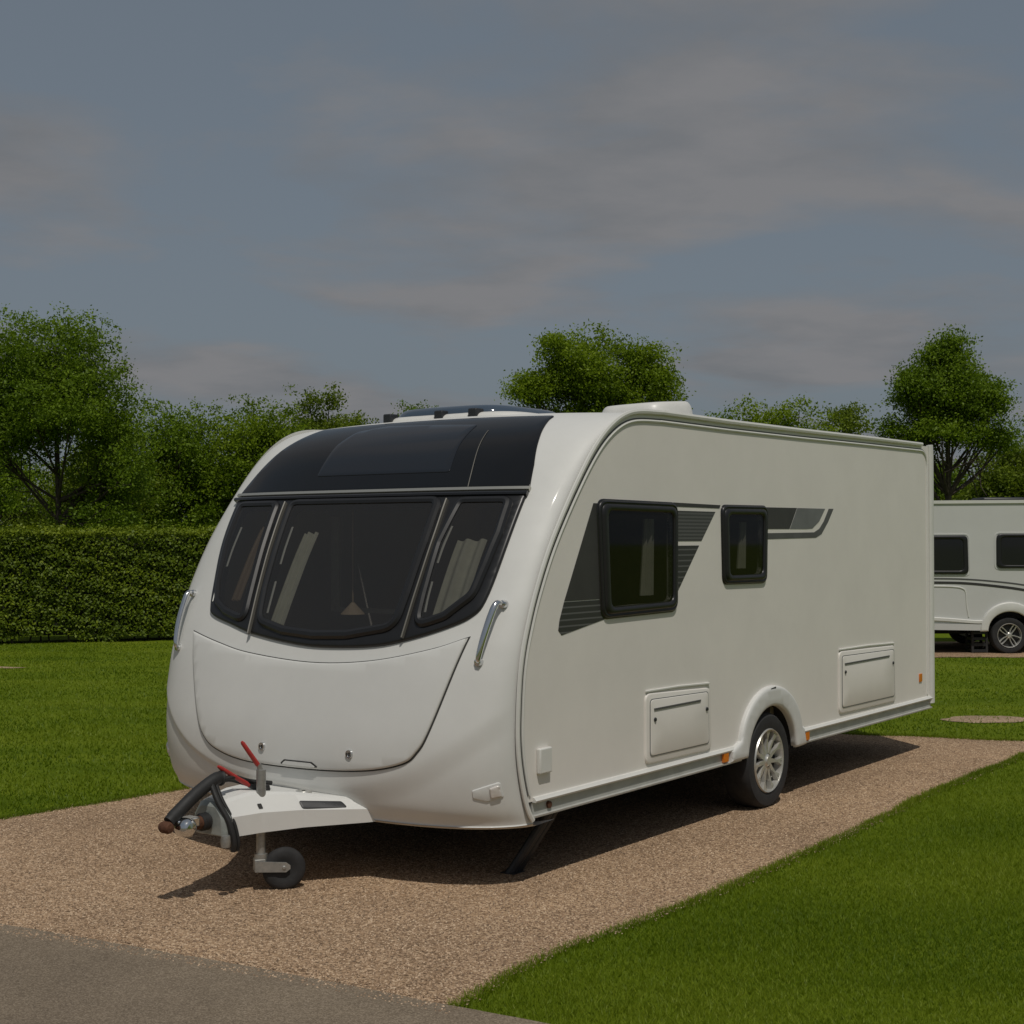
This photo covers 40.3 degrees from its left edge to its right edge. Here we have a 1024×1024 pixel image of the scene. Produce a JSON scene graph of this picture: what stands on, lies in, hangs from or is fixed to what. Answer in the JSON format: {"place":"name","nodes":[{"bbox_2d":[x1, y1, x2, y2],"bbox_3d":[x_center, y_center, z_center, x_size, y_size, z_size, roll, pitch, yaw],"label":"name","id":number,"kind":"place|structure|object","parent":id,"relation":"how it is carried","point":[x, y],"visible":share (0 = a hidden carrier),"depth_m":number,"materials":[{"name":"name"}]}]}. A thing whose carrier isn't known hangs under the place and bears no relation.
{"place":"outdoors","nodes":[
{"label":"outdoors","id":0,"kind":"place"},
{"bbox_2d":[0,924,547,1023],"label":"road","id":1,"kind":"structure","parent":0,"point":[53,980],"depth_m":5.61,"materials":[{"name":"grey asphalt"}]},
{"bbox_2d":[0,633,1023,1023],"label":"ground","id":2,"kind":"structure","parent":0,"point":[140,637],"depth_m":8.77,"materials":[{"name":"green plant"}]},
{"bbox_2d":[0,450,53,537],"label":"broadleaf tree","id":3,"kind":"object","parent":2,"relation":"on","point":[5,489],"visible":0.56,"depth_m":32.88,"materials":[{"name":"green plant"}]},
{"bbox_2d":[0,455,80,537],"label":"broadleaf tree","id":4,"kind":"object","parent":2,"relation":"on","point":[30,519],"visible":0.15,"depth_m":39.70,"materials":[{"name":"green plant"}]},
{"bbox_2d":[0,301,179,537],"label":"broadleaf tree","id":5,"kind":"object","parent":2,"relation":"on","point":[42,402],"visible":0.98,"depth_m":28.54,"materials":[{"name":"green plant"}]},
{"bbox_2d":[18,428,192,537],"bbox_3d":[-10.129,0.103,35.070,4.261,4.755,3.760,0,-1,-23],"label":"broadleaf tree","id":6,"kind":"object","parent":2,"relation":"on","point":[68,481],"visible":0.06,"depth_m":34.48,"materials":[{"name":"green plant"}]},
{"bbox_2d":[0,520,216,643],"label":"hedge","id":7,"kind":"object","parent":2,"relation":"on","point":[80,584],"visible":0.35,"depth_m":24.53,"materials":[{"name":"green plant"}]},
{"bbox_2d":[86,393,236,537],"bbox_3d":[-8.949,-0.257,35.927,4.174,5.504,4.012,0,-1,0],"label":"broadleaf tree","id":8,"kind":"object","parent":2,"relation":"on","point":[177,452],"visible":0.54,"depth_m":35.45,"materials":[{"name":"green plant"}]},
{"bbox_2d":[160,397,247,537],"bbox_3d":[-8.066,-0.279,37.036,3.996,5.604,3.897,0,-1,0],"label":"broadleaf tree","id":9,"kind":"object","parent":2,"relation":"on","point":[204,421],"visible":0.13,"depth_m":36.36,"materials":[{"name":"green plant"}]},
{"bbox_2d":[197,384,315,525],"bbox_3d":[-6.273,-0.401,36.010,3.872,5.814,4.066,1,-1,-43],"label":"broadleaf tree","id":10,"kind":"object","parent":2,"relation":"on","point":[263,436],"visible":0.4,"depth_m":35.36,"materials":[{"name":"green plant"}]},
{"bbox_2d":[289,381,356,431],"bbox_3d":[-5.318,-0.539,38.045,2.796,6.147,2.434,0,-1,-22],"label":"broadleaf tree","id":11,"kind":"object","parent":2,"relation":"on","point":[332,399],"visible":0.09,"depth_m":38.00,"materials":[{"name":"green plant"}]},
{"bbox_2d":[328,408,378,426],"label":"broadleaf tree","id":12,"kind":"object","parent":2,"relation":"on","point":[356,419],"visible":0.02,"depth_m":39.83,"materials":[{"name":"green plant"}]},
{"bbox_2d":[391,399,436,416],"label":"broadleaf tree","id":13,"kind":"object","parent":2,"relation":"on","point":[414,407],"visible":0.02,"depth_m":44.28,"materials":[{"name":"green plant"}]},
{"bbox_2d":[0,733,1023,1012],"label":"gravel pitch","id":14,"kind":"object","parent":2,"relation":"on","point":[900,770],"visible":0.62,"depth_m":7.80,"materials":[{"name":"beige gravel"}]},
{"bbox_2d":[158,401,934,889],"bbox_3d":[0.395,0.657,9.971,2.750,2.783,7.425,-1,-1,37],"label":"touring caravan","id":15,"kind":"object","parent":14,"relation":"on","point":[482,617],"visible":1,"depth_m":8.25,"materials":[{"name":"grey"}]},
{"bbox_2d":[214,500,278,621],"bbox_3d":[-1.647,0.291,8.536,0.529,0.730,0.469,-1,-1,37],"label":"front window","id":16,"kind":"structure","parent":15,"relation":"in","point":[221,605],"depth_m":8.48,"materials":[{"name":"grey plastic"}]},
{"bbox_2d":[257,496,440,638],"bbox_3d":[-0.990,0.316,7.996,1.215,0.806,0.474,-1,-1,37],"label":"front window","id":17,"kind":"structure","parent":15,"relation":"in","point":[435,501],"depth_m":7.90,"materials":[{"name":"grey plastic"}]},
{"bbox_2d":[414,496,512,626],"bbox_3d":[-0.266,0.265,7.535,0.400,0.709,0.457,-1,-1,37],"label":"front window","id":18,"kind":"structure","parent":15,"relation":"in","point":[506,502],"depth_m":7.50,"materials":[{"name":"grey plastic"}]},
{"bbox_2d":[597,499,677,618],"bbox_3d":[0.742,0.272,8.200,0.058,0.684,0.902,-1,-1,37],"label":"side window","id":19,"kind":"structure","parent":15,"relation":"in","point":[638,540],"depth_m":8.15,"materials":[{"name":"black glass"}]},
{"bbox_2d":[720,505,767,584],"bbox_3d":[1.545,0.216,9.281,0.058,0.530,0.663,-1,-1,37],"label":"side window","id":20,"kind":"structure","parent":15,"relation":"in","point":[744,528],"depth_m":9.24,"materials":[{"name":"black glass"}]},
{"bbox_2d":[494,318,695,412],"bbox_3d":[1.892,-0.996,31.967,4.618,6.844,3.102,0,-1,0],"label":"broadleaf tree","id":21,"kind":"object","parent":2,"relation":"on","point":[577,377],"visible":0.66,"depth_m":31.65,"materials":[{"name":"green plant"}]},
{"bbox_2d":[705,399,787,423],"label":"broadleaf tree","id":22,"kind":"object","parent":2,"relation":"on","point":[729,416],"depth_m":37.97,"materials":[{"name":"green plant"}]},
{"bbox_2d":[725,393,845,431],"bbox_3d":[7.463,-0.357,37.121,3.575,5.749,3.504,0,-1,0],"label":"broadleaf tree","id":23,"kind":"object","parent":2,"relation":"on","point":[775,420],"visible":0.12,"depth_m":36.93,"materials":[{"name":"green plant"}]},
{"bbox_2d":[807,397,883,437],"bbox_3d":[9.200,-0.286,38.227,3.477,5.654,3.733,0,-1,0],"label":"broadleaf tree","id":24,"kind":"object","parent":2,"relation":"on","point":[847,418],"visible":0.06,"depth_m":37.87,"materials":[{"name":"green plant"}]},
{"bbox_2d":[866,323,1023,500],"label":"broadleaf tree","id":25,"kind":"object","parent":2,"relation":"on","point":[947,394],"visible":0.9,"depth_m":30.23,"materials":[{"name":"green plant"}]},
{"bbox_2d":[934,454,978,500],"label":"broadleaf tree","id":26,"kind":"object","parent":2,"relation":"on","point":[939,493],"visible":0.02,"depth_m":35.55,"materials":[{"name":"green plant"}]},
{"bbox_2d":[934,437,1023,500],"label":"broadleaf tree","id":27,"kind":"object","parent":2,"relation":"on","point":[1006,479],"visible":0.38,"depth_m":32.52,"materials":[{"name":"green plant"}]},
{"bbox_2d":[934,642,1023,656],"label":"gravel pitch","id":28,"kind":"object","parent":2,"relation":"on","point":[949,649],"visible":0.26,"depth_m":22.25,"materials":[{"name":"beige gravel"}]},
{"bbox_2d":[965,630,987,652],"bbox_3d":[7.433,2.063,22.317,0.266,0.375,0.266,0,-1,-3],"label":"plastic crate","id":29,"kind":"object","parent":28,"relation":"on","point":[972,643],"visible":0.9,"depth_m":22.19,"materials":[{"name":"black plastic"}]},
{"bbox_2d":[934,497,1023,652],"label":"touring caravan","id":30,"kind":"object","parent":28,"relation":"on","point":[978,564],"visible":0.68,"depth_m":22.08,"materials":[{"name":"grey"}]},
{"bbox_2d":[934,533,970,575],"bbox_3d":[6.593,0.677,22.081,1.338,0.676,0.040,0,-1,0],"label":"side window","id":31,"kind":"structure","parent":30,"relation":"in","point":[950,552],"depth_m":22.07,"materials":[{"name":"grey glass"}]},
{"bbox_2d":[994,532,1023,569],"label":"side window","id":32,"kind":"structure","parent":30,"relation":"in","point":[1009,550],"depth_m":22.07,"materials":[{"name":"grey glass"}]},
{"bbox_2d":[941,716,1023,722],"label":"bare patch","id":33,"kind":"object","parent":2,"relation":"on","point":[988,719],"visible":1,"depth_m":14.10,"materials":[{"name":"beige gravel"}]},
{"bbox_2d":[0,0,1023,525],"label":"sky","id":34,"kind":"structure","parent":0,"point":[384,200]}
]}

